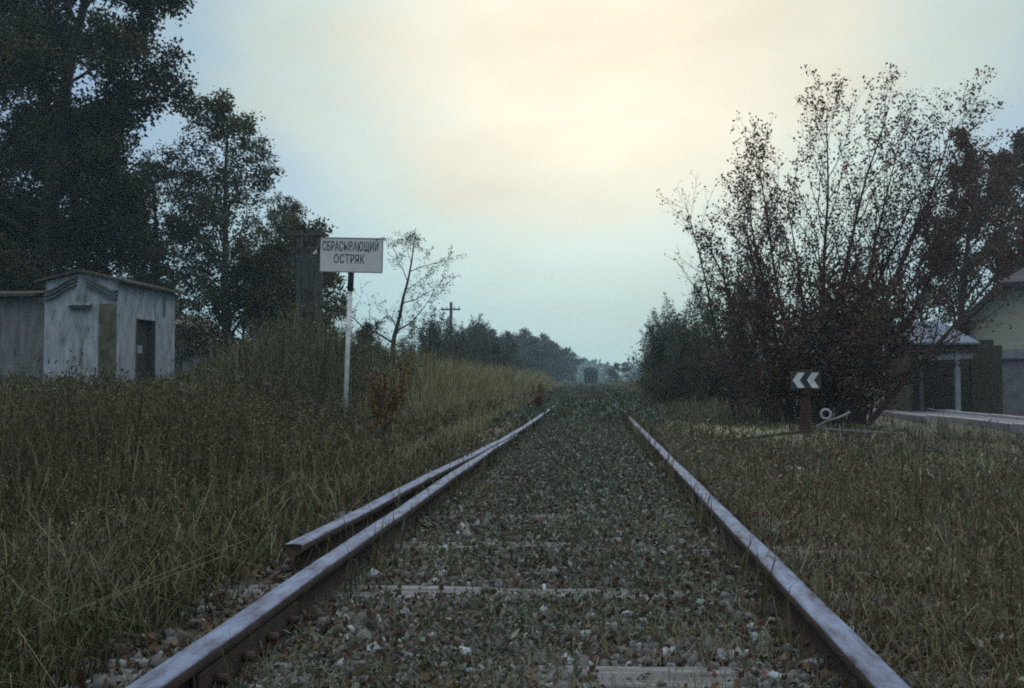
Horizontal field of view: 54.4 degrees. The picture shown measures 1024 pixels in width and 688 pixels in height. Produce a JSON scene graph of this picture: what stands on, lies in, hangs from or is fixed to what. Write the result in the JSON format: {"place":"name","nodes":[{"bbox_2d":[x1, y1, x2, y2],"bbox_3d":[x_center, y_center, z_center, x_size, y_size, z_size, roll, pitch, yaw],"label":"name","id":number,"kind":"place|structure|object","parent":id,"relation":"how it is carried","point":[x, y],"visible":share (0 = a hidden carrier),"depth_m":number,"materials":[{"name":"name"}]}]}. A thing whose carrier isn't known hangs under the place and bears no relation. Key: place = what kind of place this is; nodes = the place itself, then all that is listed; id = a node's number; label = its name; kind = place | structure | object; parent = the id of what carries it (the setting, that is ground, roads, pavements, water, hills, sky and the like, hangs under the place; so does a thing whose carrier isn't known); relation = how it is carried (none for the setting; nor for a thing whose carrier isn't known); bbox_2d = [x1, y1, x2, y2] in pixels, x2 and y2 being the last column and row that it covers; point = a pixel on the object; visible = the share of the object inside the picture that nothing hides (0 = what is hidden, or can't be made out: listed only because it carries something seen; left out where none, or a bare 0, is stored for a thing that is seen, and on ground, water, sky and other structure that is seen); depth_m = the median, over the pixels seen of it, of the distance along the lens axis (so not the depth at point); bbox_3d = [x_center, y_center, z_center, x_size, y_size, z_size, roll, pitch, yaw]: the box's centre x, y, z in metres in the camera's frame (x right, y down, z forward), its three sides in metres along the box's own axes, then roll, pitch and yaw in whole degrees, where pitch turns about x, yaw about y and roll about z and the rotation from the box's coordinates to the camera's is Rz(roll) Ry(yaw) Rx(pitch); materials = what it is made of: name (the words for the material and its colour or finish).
{"place":"outdoors","nodes":[
{"label":"outdoors","id":0,"kind":"place"},
{"bbox_2d":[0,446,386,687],"bbox_3d":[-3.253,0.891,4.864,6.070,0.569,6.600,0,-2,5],"label":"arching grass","id":1,"kind":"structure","parent":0,"point":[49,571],"depth_m":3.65,"materials":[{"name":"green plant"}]},
{"bbox_2d":[0,0,1023,379],"label":"sky","id":2,"kind":"structure","parent":0,"point":[536,140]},
{"bbox_2d":[87,397,1023,687],"bbox_3d":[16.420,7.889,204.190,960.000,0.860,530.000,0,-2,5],"label":"ground","id":3,"kind":"structure","parent":0,"point":[931,427],"depth_m":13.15,"materials":[{"name":"plant"}]},
{"bbox_2d":[0,0,127,290],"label":"broadleaf tree","id":4,"kind":"object","parent":3,"relation":"on","point":[14,199],"visible":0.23,"depth_m":30.12,"materials":[{"name":"green plant"}]},
{"bbox_2d":[0,269,186,385],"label":"white building","id":5,"kind":"structure","parent":3,"relation":"on","point":[103,320],"depth_m":21.30,"materials":[{"name":"paint"}]},
{"bbox_2d":[137,321,148,383],"bbox_3d":[-8.399,0.502,22.376,0.070,2.055,0.930,0,-2,5],"label":"door","id":6,"kind":"structure","parent":5,"relation":"in","point":[143,326],"depth_m":22.54,"materials":[{"name":"grey wood"}]},
{"bbox_2d":[0,0,206,290],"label":"broadleaf tree","id":7,"kind":"object","parent":3,"relation":"on","point":[110,118],"visible":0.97,"depth_m":27.34,"materials":[{"name":"green plant"}]},
{"bbox_2d":[30,143,182,290],"bbox_3d":[-14.192,-2.683,35.623,5.629,9.972,5.419,2,-3,-45],"label":"broadleaf tree","id":8,"kind":"object","parent":3,"relation":"on","point":[113,267],"visible":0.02,"depth_m":34.82,"materials":[{"name":"green plant"}]},
{"bbox_2d":[0,345,290,484],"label":"tall stalks","id":9,"kind":"object","parent":3,"relation":"on","point":[105,383],"visible":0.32,"depth_m":7.75,"materials":[{"name":"green plant"}]},
{"bbox_2d":[110,139,232,359],"bbox_3d":[-11.087,-2.095,31.095,4.690,8.468,5.069,0,-2,-13],"label":"birch tree","id":10,"kind":"object","parent":3,"relation":"on","point":[156,168],"visible":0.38,"depth_m":30.64,"materials":[{"name":"green plant"}]},
{"bbox_2d":[174,314,235,376],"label":"village house","id":11,"kind":"structure","parent":3,"relation":"on","point":[181,366],"depth_m":46.37,"materials":[{"name":"paint"}]},
{"bbox_2d":[174,357,182,374],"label":"window","id":12,"kind":"structure","parent":11,"relation":"in","point":[178,360],"depth_m":46.31,"materials":[{"name":"wood"}]},
{"bbox_2d":[138,86,303,367],"bbox_3d":[-8.807,-2.847,29.935,5.097,9.950,5.510,-1,-2,25],"label":"birch tree","id":13,"kind":"object","parent":3,"relation":"on","point":[218,110],"visible":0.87,"depth_m":29.50,"materials":[{"name":"green plant"}]},
{"bbox_2d":[174,234,295,370],"bbox_3d":[-7.553,-0.531,27.403,3.218,5.098,3.218,0,-2,-4],"label":"bushy tree","id":14,"kind":"object","parent":3,"relation":"on","point":[246,272],"visible":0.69,"depth_m":27.08,"materials":[{"name":"green plant"}]},
{"bbox_2d":[0,418,481,687],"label":"long grass","id":15,"kind":"structure","parent":3,"relation":"on","point":[62,603],"depth_m":3.94,"materials":[{"name":"green plant"}]},
{"bbox_2d":[211,237,324,357],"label":"bushy tree","id":16,"kind":"object","parent":3,"relation":"on","point":[280,247],"visible":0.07,"depth_m":30.71,"materials":[{"name":"green plant"}]},
{"bbox_2d":[0,290,536,610],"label":"tall weeds","id":17,"kind":"object","parent":3,"relation":"on","point":[291,408],"visible":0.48,"depth_m":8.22,"materials":[{"name":"green plant"}]},
{"bbox_2d":[231,190,331,328],"bbox_3d":[-7.950,-1.567,34.491,3.526,7.621,3.262,0,-2,0],"label":"birch tree","id":18,"kind":"object","parent":3,"relation":"on","point":[295,207],"visible":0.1,"depth_m":34.43,"materials":[{"name":"green plant"}]},
{"bbox_2d":[40,417,540,687],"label":"grass","id":19,"kind":"structure","parent":3,"relation":"on","point":[487,466],"depth_m":4.62,"materials":[{"name":"green plant"}]},
{"bbox_2d":[234,212,347,354],"bbox_3d":[-6.267,-0.919,28.988,3.651,6.025,3.498,-2,-3,41],"label":"bushy tree","id":20,"kind":"object","parent":3,"relation":"on","point":[309,241],"visible":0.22,"depth_m":28.50,"materials":[{"name":"green plant"}]},
{"bbox_2d":[287,230,324,336],"bbox_3d":[-4.981,-0.425,24.083,0.941,4.666,0.163,0,-2,5],"label":"timber frame","id":21,"kind":"object","parent":3,"relation":"on","point":[309,275],"visible":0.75,"depth_m":24.09,"materials":[{"name":"brown wood"}]},
{"bbox_2d":[272,272,356,344],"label":"bushy tree","id":22,"kind":"object","parent":3,"relation":"on","point":[330,284],"visible":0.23,"depth_m":24.69,"materials":[{"name":"green plant"}]},
{"bbox_2d":[125,434,517,687],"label":"rail","id":23,"kind":"object","parent":3,"relation":"on","point":[269,617],"visible":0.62,"depth_m":3.01,"materials":[{"name":"grey metal"}]},
{"bbox_2d":[319,237,382,419],"bbox_3d":[-2.466,0.031,15.294,0.979,3.344,0.141,0,-2,1],"label":"name board sign","id":24,"kind":"object","parent":3,"relation":"on","point":[350,256],"visible":1,"depth_m":15.28,"materials":[{"name":"white metal"}]},
{"bbox_2d":[356,318,385,359],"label":"bushy tree","id":25,"kind":"object","parent":3,"relation":"on","point":[369,327],"visible":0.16,"depth_m":32.08,"materials":[{"name":"green plant"}]},
{"bbox_2d":[365,353,414,436],"bbox_3d":[-1.379,0.763,11.274,0.592,1.332,0.294,0,-2,5],"label":"dock plant","id":26,"kind":"object","parent":3,"relation":"on","point":[378,401],"visible":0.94,"depth_m":11.29,"materials":[{"name":"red plant"}]},
{"bbox_2d":[323,228,465,360],"bbox_3d":[-3.500,-0.800,31.091,4.226,5.954,4.325,0,-2,5],"label":"leaning tree","id":27,"kind":"object","parent":3,"relation":"on","point":[397,325],"visible":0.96,"depth_m":30.74,"materials":[{"name":"green plant"}]},
{"bbox_2d":[395,314,428,356],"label":"willow sapling","id":28,"kind":"object","parent":3,"relation":"on","point":[411,331],"visible":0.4,"depth_m":33.44,"materials":[{"name":"green plant"}]},
{"bbox_2d":[277,403,557,582],"bbox_3d":[2.037,2.068,37.357,0.334,0.157,67.101,0,-2,5],"label":"rail","id":29,"kind":"object","parent":3,"relation":"on","point":[304,545],"visible":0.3,"depth_m":4.91,"materials":[{"name":"grey metal"}]},
{"bbox_2d":[307,346,558,481],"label":"dry grass","id":30,"kind":"structure","parent":3,"relation":"on","point":[481,385],"depth_m":18.68,"materials":[{"name":"beige plant"}]},
{"bbox_2d":[416,300,449,359],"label":"willow sapling","id":31,"kind":"object","parent":3,"relation":"on","point":[431,333],"visible":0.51,"depth_m":35.35,"materials":[{"name":"green plant"}]},
{"bbox_2d":[416,308,453,359],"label":"willow sapling","id":32,"kind":"object","parent":3,"relation":"on","point":[437,334],"visible":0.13,"depth_m":38.45,"materials":[{"name":"green plant"}]},
{"bbox_2d":[441,302,459,331],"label":"utility pole","id":33,"kind":"object","parent":3,"relation":"on","point":[450,309],"visible":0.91,"depth_m":75.63,"materials":[{"name":"grey wood"}]},
{"bbox_2d":[436,318,471,366],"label":"willow sapling","id":34,"kind":"object","parent":3,"relation":"on","point":[454,345],"visible":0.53,"depth_m":37.08,"materials":[{"name":"green plant"}]},
{"bbox_2d":[447,321,471,368],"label":"willow sapling","id":35,"kind":"object","parent":3,"relation":"on","point":[462,341],"visible":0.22,"depth_m":41.12,"materials":[{"name":"green plant"}]},
{"bbox_2d":[454,320,489,354],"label":"dense tree","id":36,"kind":"object","parent":3,"relation":"on","point":[476,332],"visible":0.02,"depth_m":125.84,"materials":[{"name":"green plant"}]},
{"bbox_2d":[457,313,497,369],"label":"willow sapling","id":37,"kind":"object","parent":3,"relation":"on","point":[473,334],"visible":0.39,"depth_m":44.38,"materials":[{"name":"green plant"}]},
{"bbox_2d":[463,327,491,366],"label":"willow sapling","id":38,"kind":"object","parent":3,"relation":"on","point":[473,352],"visible":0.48,"depth_m":40.23,"materials":[{"name":"green plant"}]},
{"bbox_2d":[465,315,489,362],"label":"willow sapling","id":39,"kind":"object","parent":3,"relation":"on","point":[474,336],"visible":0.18,"depth_m":48.03,"materials":[{"name":"green plant"}]},
{"bbox_2d":[479,321,505,368],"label":"willow sapling","id":40,"kind":"object","parent":3,"relation":"on","point":[495,345],"visible":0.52,"depth_m":46.12,"materials":[{"name":"green plant"}]},
{"bbox_2d":[482,327,528,371],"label":"dense tree","id":41,"kind":"object","parent":3,"relation":"on","point":[522,354],"visible":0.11,"depth_m":119.53,"materials":[{"name":"green plant"}]},
{"bbox_2d":[496,330,518,369],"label":"willow sapling","id":42,"kind":"object","parent":3,"relation":"on","point":[508,360],"visible":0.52,"depth_m":50.07,"materials":[{"name":"green plant"}]},
{"bbox_2d":[500,334,519,369],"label":"willow sapling","id":43,"kind":"object","parent":3,"relation":"on","point":[514,349],"visible":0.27,"depth_m":54.23,"materials":[{"name":"green plant"}]},
{"bbox_2d":[1,408,1022,687],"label":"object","id":44,"kind":"object","parent":3,"relation":"on","point":[573,452],"visible":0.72,"depth_m":4.08,"materials":[{"name":"grey gravel"}]},
{"bbox_2d":[4,417,1023,687],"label":"gravel","id":45,"kind":"structure","parent":3,"relation":"on","point":[322,619],"depth_m":3.18,"materials":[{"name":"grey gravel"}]},
{"bbox_2d":[8,657,1023,687],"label":"sleeper","id":46,"kind":"object","parent":3,"relation":"on","point":[658,671],"visible":0.25,"depth_m":2.63,"materials":[{"name":"grey concrete"}]},
{"bbox_2d":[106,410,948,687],"bbox_3d":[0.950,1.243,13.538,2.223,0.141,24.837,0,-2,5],"label":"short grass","id":47,"kind":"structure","parent":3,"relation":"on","point":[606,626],"depth_m":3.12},
{"bbox_2d":[501,327,554,369],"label":"dense tree","id":48,"kind":"object","parent":3,"relation":"on","point":[524,333],"visible":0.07,"depth_m":141.01,"materials":[{"name":"green plant"}]},
{"bbox_2d":[504,335,556,372],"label":"dense tree","id":49,"kind":"object","parent":3,"relation":"on","point":[539,350],"visible":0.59,"depth_m":127.83,"materials":[{"name":"green plant"}]},
{"bbox_2d":[530,382,545,394],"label":"dock plant","id":50,"kind":"object","parent":3,"relation":"on","point":[539,386],"visible":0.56,"depth_m":32.92,"materials":[{"name":"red plant"}]},
{"bbox_2d":[532,392,544,408],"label":"dock plant","id":51,"kind":"object","parent":3,"relation":"on","point":[538,399],"visible":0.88,"depth_m":23.90,"materials":[{"name":"red plant"}]},
{"bbox_2d":[519,341,560,377],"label":"dense tree","id":52,"kind":"object","parent":3,"relation":"on","point":[551,355],"visible":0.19,"depth_m":133.73,"materials":[{"name":"green plant"}]},
{"bbox_2d":[266,541,857,561],"bbox_3d":[0.178,1.019,4.674,2.784,0.155,0.265,0,-2,6],"label":"sleeper","id":53,"kind":"object","parent":3,"relation":"on","point":[548,546],"visible":0.09,"depth_m":4.66,"materials":[{"name":"grey concrete"}]},
{"bbox_2d":[545,338,578,381],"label":"dense tree","id":54,"kind":"object","parent":3,"relation":"on","point":[561,359],"visible":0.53,"depth_m":154.80,"materials":[{"name":"green plant"}]},
{"bbox_2d":[178,583,948,614],"bbox_3d":[0.158,0.981,3.639,2.778,0.158,0.267,0,-2,6],"label":"sleeper","id":55,"kind":"object","parent":3,"relation":"on","point":[429,590],"visible":0.19,"depth_m":3.67,"materials":[{"name":"grey concrete"}]},
{"bbox_2d":[555,347,577,381],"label":"dense tree","id":56,"kind":"object","parent":3,"relation":"on","point":[571,360],"visible":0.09,"depth_m":170.43,"materials":[{"name":"green plant"}]},
{"bbox_2d":[327,511,814,525],"bbox_3d":[0.325,1.053,5.676,2.797,0.159,0.266,0,-2,5],"label":"sleeper","id":57,"kind":"object","parent":3,"relation":"on","point":[538,516],"visible":0.09,"depth_m":5.64,"materials":[{"name":"grey concrete"}]},
{"bbox_2d":[561,352,585,381],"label":"dense tree","id":58,"kind":"object","parent":3,"relation":"on","point":[577,360],"visible":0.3,"depth_m":181.39,"materials":[{"name":"green plant"}]},
{"bbox_2d":[584,367,597,382],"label":"rail trolley","id":59,"kind":"object","parent":3,"relation":"on","point":[590,374],"visible":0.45,"depth_m":134.50,"materials":[{"name":"grey metal"}]},
{"bbox_2d":[488,382,708,427],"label":"track weeds","id":60,"kind":"object","parent":3,"relation":"on","point":[595,398],"visible":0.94,"depth_m":23.44,"materials":[{"name":"green plant"}]},
{"bbox_2d":[601,362,631,383],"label":"dense tree","id":61,"kind":"object","parent":3,"relation":"on","point":[615,377],"visible":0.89,"depth_m":128.40,"materials":[{"name":"green plant"}]},
{"bbox_2d":[621,350,670,395],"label":"bush","id":62,"kind":"object","parent":3,"relation":"on","point":[639,381],"visible":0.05,"depth_m":32.30,"materials":[{"name":"green plant"}]},
{"bbox_2d":[638,316,658,386],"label":"willow sapling","id":63,"kind":"object","parent":3,"relation":"on","point":[649,325],"visible":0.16,"depth_m":34.85,"materials":[{"name":"green plant"}]},
{"bbox_2d":[642,308,671,398],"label":"willow sapling","id":64,"kind":"object","parent":3,"relation":"on","point":[660,351],"visible":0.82,"depth_m":28.18,"materials":[{"name":"green plant"}]},
{"bbox_2d":[516,430,805,450],"bbox_3d":[2.319,1.219,12.404,5.729,0.079,1.248,1,-3,-36],"label":"switch rod","id":65,"kind":"object","parent":3,"relation":"on","point":[777,434],"visible":0.26,"depth_m":13.02,"materials":[{"name":"metal"}]},
{"bbox_2d":[630,353,704,405],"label":"bush","id":66,"kind":"object","parent":3,"relation":"on","point":[665,390],"visible":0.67,"depth_m":25.16,"materials":[{"name":"green plant"}]},
{"bbox_2d":[650,291,685,364],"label":"willow sapling","id":67,"kind":"object","parent":3,"relation":"on","point":[664,323],"visible":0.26,"depth_m":33.68,"materials":[{"name":"green plant"}]},
{"bbox_2d":[627,343,712,395],"bbox_3d":[4.692,0.940,28.165,2.605,2.099,2.559,-1,-2,32],"label":"bush","id":68,"kind":"object","parent":3,"relation":"on","point":[662,365],"visible":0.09,"depth_m":27.89,"materials":[{"name":"green plant"}]},
{"bbox_2d":[625,314,720,392],"bbox_3d":[4.703,0.560,28.685,2.837,2.852,2.333,0,-2,5],"label":"bush","id":69,"kind":"object","parent":3,"relation":"on","point":[673,341],"visible":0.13,"depth_m":28.61,"materials":[{"name":"green plant"}]},
{"bbox_2d":[662,289,716,403],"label":"willow sapling","id":70,"kind":"object","parent":3,"relation":"on","point":[680,367],"visible":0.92,"depth_m":24.19,"materials":[{"name":"green plant"}]},
{"bbox_2d":[667,302,724,365],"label":"willow sapling","id":71,"kind":"object","parent":3,"relation":"on","point":[693,326],"visible":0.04,"depth_m":35.01,"materials":[{"name":"green plant"}]},
{"bbox_2d":[656,170,754,422],"bbox_3d":[3.918,-0.874,19.704,2.044,5.278,2.208,0,-2,5],"label":"bare tree","id":72,"kind":"object","parent":3,"relation":"on","point":[719,348],"visible":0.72,"depth_m":20.00,"materials":[{"name":"brown plant"}]},
{"bbox_2d":[689,257,729,379],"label":"willow sapling","id":73,"kind":"object","parent":3,"relation":"on","point":[704,307],"visible":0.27,"depth_m":28.40,"materials":[{"name":"green plant"}]},
{"bbox_2d":[675,332,760,405],"bbox_3d":[5.131,0.655,24.146,2.470,2.404,2.446,0,-2,3],"label":"shrub","id":74,"kind":"object","parent":3,"relation":"on","point":[717,378],"visible":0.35,"depth_m":23.88,"materials":[{"name":"green plant"}]},
{"bbox_2d":[554,380,884,396],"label":"meadow grass","id":75,"kind":"structure","parent":3,"relation":"on","point":[564,383],"depth_m":99.25,"materials":[{"name":"green plant"}]},
{"bbox_2d":[688,338,753,398],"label":"bush","id":76,"kind":"object","parent":3,"relation":"on","point":[710,373],"visible":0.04,"depth_m":25.39,"materials":[{"name":"green plant"}]},
{"bbox_2d":[697,239,752,414],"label":"bare tree","id":77,"kind":"object","parent":3,"relation":"on","point":[737,402],"visible":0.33,"depth_m":20.65,"materials":[{"name":"brown plant"}]},
{"bbox_2d":[569,357,884,380],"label":"forest","id":78,"kind":"object","parent":3,"relation":"on","point":[581,368],"visible":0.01,"depth_m":345.16,"materials":[{"name":"green plant"}]},
{"bbox_2d":[618,407,864,649],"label":"grass","id":79,"kind":"structure","parent":3,"relation":"on","point":[701,515],"depth_m":5.05,"materials":[{"name":"green plant"}]},
{"bbox_2d":[709,239,779,392],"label":"willow sapling","id":80,"kind":"object","parent":3,"relation":"on","point":[746,260],"visible":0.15,"depth_m":25.67,"materials":[{"name":"green plant"}]},
{"bbox_2d":[618,405,909,687],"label":"rail","id":81,"kind":"object","parent":3,"relation":"on","point":[845,647],"visible":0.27,"depth_m":3.01,"materials":[{"name":"grey metal"}]},
{"bbox_2d":[657,419,874,447],"bbox_3d":[3.881,1.373,15.629,3.964,0.411,4.518,-2,-3,40],"label":"straw patch","id":82,"kind":"object","parent":3,"relation":"on","point":[750,429],"visible":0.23,"depth_m":14.91,"materials":[{"name":"beige plant"}]},
{"bbox_2d":[700,309,840,424],"bbox_3d":[4.678,0.470,18.439,2.340,2.362,1.953,0,-2,5],"label":"shrub","id":83,"kind":"object","parent":3,"relation":"on","point":[765,380],"visible":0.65,"depth_m":18.35,"materials":[{"name":"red plant"}]},
{"bbox_2d":[790,370,820,440],"bbox_3d":[4.443,0.924,15.069,0.520,1.060,0.440,0,-2,5],"label":"sign","id":84,"kind":"object","parent":3,"relation":"on","point":[804,382],"visible":0.9,"depth_m":14.99,"materials":[{"name":"black metal"}]},
{"bbox_2d":[688,237,928,419],"bbox_3d":[5.720,-0.222,19.501,3.900,3.937,3.255,0,-2,-14],"label":"shrub","id":85,"kind":"object","parent":3,"relation":"on","point":[749,330],"visible":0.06,"depth_m":19.71,"materials":[{"name":"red plant"}]},
{"bbox_2d":[618,381,1015,444],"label":"field grass","id":86,"kind":"structure","parent":3,"relation":"on","point":[712,407],"depth_m":20.21,"materials":[{"name":"plant"}]},
{"bbox_2d":[723,246,930,428],"bbox_3d":[5.601,0.013,17.776,3.437,3.303,3.443,-1,-2,18],"label":"shrub","id":87,"kind":"object","parent":3,"relation":"on","point":[820,362],"visible":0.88,"depth_m":17.30,"materials":[{"name":"red plant"}]},
{"bbox_2d":[813,408,849,429],"bbox_3d":[4.770,1.247,15.132,0.736,0.540,0.057,0,-2,5],"label":"throw lever","id":88,"kind":"object","parent":3,"relation":"on","point":[827,419],"visible":0.83,"depth_m":15.12,"materials":[{"name":"metal"}]},
{"bbox_2d":[658,422,1023,680],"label":"fallen leaves","id":89,"kind":"object","parent":3,"relation":"on","point":[981,609],"visible":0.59,"depth_m":5.68,"materials":[{"name":"plant"}]},
{"bbox_2d":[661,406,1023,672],"bbox_3d":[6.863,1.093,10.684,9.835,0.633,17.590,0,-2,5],"label":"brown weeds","id":90,"kind":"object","parent":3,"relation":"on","point":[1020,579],"visible":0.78,"depth_m":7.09,"materials":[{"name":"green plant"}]},
{"bbox_2d":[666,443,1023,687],"bbox_3d":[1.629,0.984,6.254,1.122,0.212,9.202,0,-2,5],"label":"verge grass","id":91,"kind":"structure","parent":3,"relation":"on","point":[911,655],"depth_m":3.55,"materials":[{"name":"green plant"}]},
{"bbox_2d":[673,62,1023,428],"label":"tall bush","id":92,"kind":"object","parent":3,"relation":"on","point":[918,225],"visible":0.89,"depth_m":18.12,"materials":[{"name":"red plant"}]},
{"bbox_2d":[809,289,915,425],"bbox_3d":[6.149,0.293,17.970,2.096,2.694,2.632,-1,-2,22],"label":"shrub","id":93,"kind":"object","parent":3,"relation":"on","point":[862,419],"visible":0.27,"depth_m":17.70,"materials":[{"name":"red plant"}]},
{"bbox_2d":[704,421,1023,484],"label":"straw grass","id":94,"kind":"structure","parent":3,"relation":"on","point":[903,451],"depth_m":11.48,"materials":[{"name":"plant"}]},
{"bbox_2d":[828,428,904,435],"bbox_3d":[5.510,1.371,15.469,1.150,0.042,0.140,2,4,12],"label":"plank","id":95,"kind":"object","parent":3,"relation":"on","point":[849,430],"visible":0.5,"depth_m":15.44,"materials":[{"name":"grey wood"}]},
{"bbox_2d":[885,321,1002,414],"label":"open shed","id":96,"kind":"structure","parent":3,"relation":"on","point":[976,386],"depth_m":26.09,"materials":[{"name":"metal"}]},
{"bbox_2d":[910,124,1023,330],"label":"broadleaf tree","id":97,"kind":"object","parent":3,"relation":"on","point":[989,249],"visible":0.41,"depth_m":34.19,"materials":[{"name":"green plant"}]},
{"bbox_2d":[914,407,1023,419],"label":"kerb","id":98,"kind":"structure","parent":3,"relation":"on","point":[979,414],"depth_m":22.92,"materials":[{"name":"concrete"}]},
{"bbox_2d":[926,415,1023,433],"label":"kerb","id":99,"kind":"structure","parent":3,"relation":"on","point":[993,424],"depth_m":18.96,"materials":[{"name":"concrete"}]},
{"bbox_2d":[957,267,1023,412],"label":"clapboard house","id":100,"kind":"structure","parent":3,"relation":"on","point":[1011,341],"depth_m":28.57,"materials":[{"name":"beige wood"}]},
{"bbox_2d":[971,126,1023,272],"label":"broadleaf tree","id":101,"kind":"object","parent":3,"relation":"on","point":[1018,141],"visible":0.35,"depth_m":38.99,"materials":[{"name":"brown plant"}]},
{"bbox_2d":[847,408,1023,423],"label":"path","id":102,"kind":"structure","parent":0,"point":[918,415],"depth_m":23.50,"materials":[{"name":"grey concrete"}]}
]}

